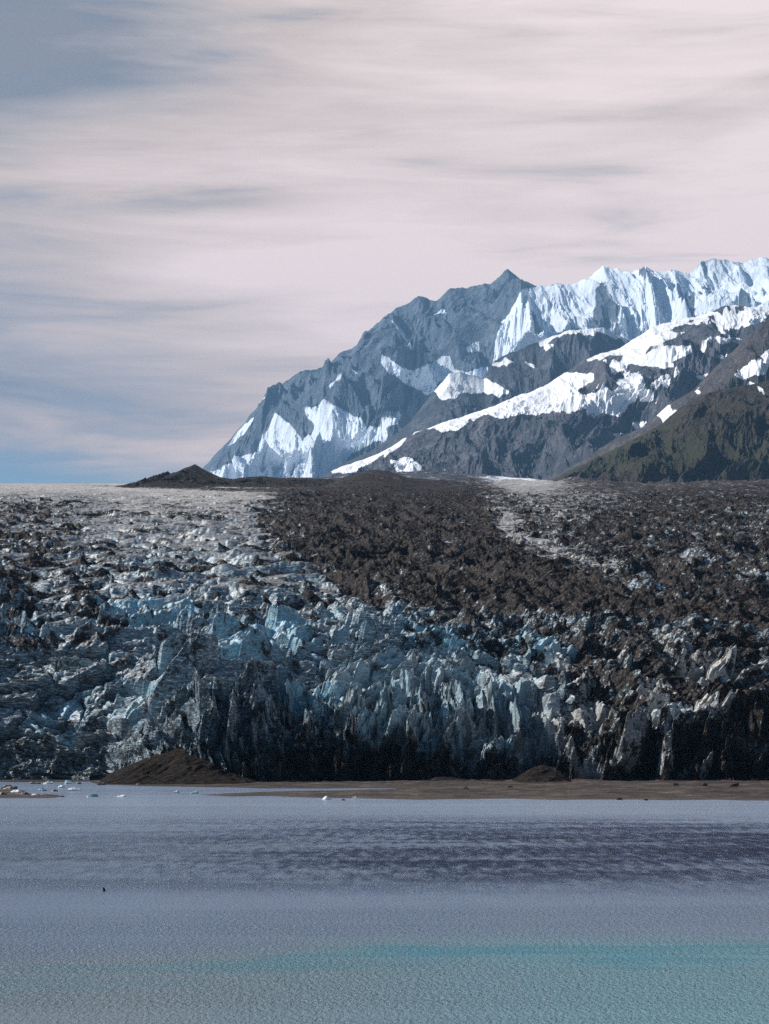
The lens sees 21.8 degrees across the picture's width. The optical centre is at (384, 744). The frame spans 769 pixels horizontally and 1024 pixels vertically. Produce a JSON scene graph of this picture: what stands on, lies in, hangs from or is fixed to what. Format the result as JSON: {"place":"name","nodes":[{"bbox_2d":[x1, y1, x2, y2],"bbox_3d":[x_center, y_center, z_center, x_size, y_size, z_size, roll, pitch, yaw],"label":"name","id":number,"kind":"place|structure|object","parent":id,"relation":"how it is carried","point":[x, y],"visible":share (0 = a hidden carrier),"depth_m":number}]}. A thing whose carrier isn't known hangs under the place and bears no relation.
{"place":"outdoors","nodes":[
{"label":"outdoors","id":0,"kind":"place"},
{"bbox_2d":[0,470,768,781],"bbox_3d":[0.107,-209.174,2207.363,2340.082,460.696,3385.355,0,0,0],"label":"glacier","id":1,"kind":"object","parent":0,"point":[368,625],"visible":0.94,"depth_m":607.29},
{"bbox_2d":[115,464,335,487],"bbox_3d":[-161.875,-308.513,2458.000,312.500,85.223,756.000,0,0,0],"label":"rubble knoll","id":2,"kind":"structure","parent":1,"relation":"on","point":[194,476],"depth_m":2271.87},
{"bbox_2d":[0,781,768,1023],"bbox_3d":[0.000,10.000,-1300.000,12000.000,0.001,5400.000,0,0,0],"label":"water","id":3,"kind":"structure","parent":0,"point":[204,908],"depth_m":121.58},
{"bbox_2d":[1,785,17,788],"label":"ice chunk","id":4,"kind":"object","parent":3,"relation":"on","point":[8,787],"visible":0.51,"depth_m":453.88},
{"bbox_2d":[64,780,75,783],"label":"ice chunk","id":5,"kind":"object","parent":3,"relation":"on","point":[67,782],"visible":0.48,"depth_m":512.42},
{"bbox_2d":[67,787,79,790],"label":"ice chunk","id":6,"kind":"object","parent":3,"relation":"on","point":[72,789],"visible":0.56,"depth_m":434.17},
{"bbox_2d":[85,793,98,796],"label":"ice chunk","id":7,"kind":"object","parent":3,"relation":"on","point":[92,795],"visible":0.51,"depth_m":385.63},
{"bbox_2d":[428,777,504,780],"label":"debris bank","id":8,"kind":"structure","parent":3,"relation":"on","point":[440,778],"depth_m":520.19},
{"bbox_2d":[0,778,768,800],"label":"beach","id":9,"kind":"structure","parent":0,"point":[635,789],"depth_m":429.46},
{"bbox_2d":[100,747,260,784],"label":"debris fan","id":10,"kind":"object","parent":9,"relation":"on","point":[177,765],"visible":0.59,"depth_m":516.59},
{"bbox_2d":[512,765,571,782],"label":"debris heap","id":11,"kind":"object","parent":9,"relation":"on","point":[542,773],"visible":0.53,"depth_m":514.97},
{"bbox_2d":[0,0,768,483],"label":"sky","id":12,"kind":"structure","parent":0,"point":[205,205]},
{"bbox_2d":[289,470,535,482],"bbox_3d":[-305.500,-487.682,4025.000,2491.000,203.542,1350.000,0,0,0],"label":"ice field","id":13,"kind":"structure","parent":0,"point":[431,475],"depth_m":4101.39},
{"bbox_2d":[326,327,629,474],"bbox_3d":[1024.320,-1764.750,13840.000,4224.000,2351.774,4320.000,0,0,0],"label":"rocky peak","id":14,"kind":"structure","parent":0,"point":[526,369],"depth_m":13898.30},
{"bbox_2d":[203,257,768,478],"bbox_3d":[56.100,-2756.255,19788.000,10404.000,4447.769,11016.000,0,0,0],"label":"mountain range","id":15,"kind":"structure","parent":0,"point":[381,381],"depth_m":19277.43},
{"bbox_2d":[324,305,768,479],"bbox_3d":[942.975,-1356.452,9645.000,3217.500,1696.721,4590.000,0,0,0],"label":"snowy mountain","id":16,"kind":"structure","parent":0,"point":[578,412],"depth_m":9445.14},
{"bbox_2d":[548,319,768,479],"bbox_3d":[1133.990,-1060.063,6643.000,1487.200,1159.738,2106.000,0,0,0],"label":"rock ridge","id":17,"kind":"object","parent":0,"point":[745,361],"visible":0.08,"depth_m":6684.35},
{"bbox_2d":[551,381,768,482],"bbox_3d":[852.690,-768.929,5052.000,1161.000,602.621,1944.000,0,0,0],"label":"green hillside","id":18,"kind":"structure","parent":0,"point":[719,434],"depth_m":4766.00}
]}

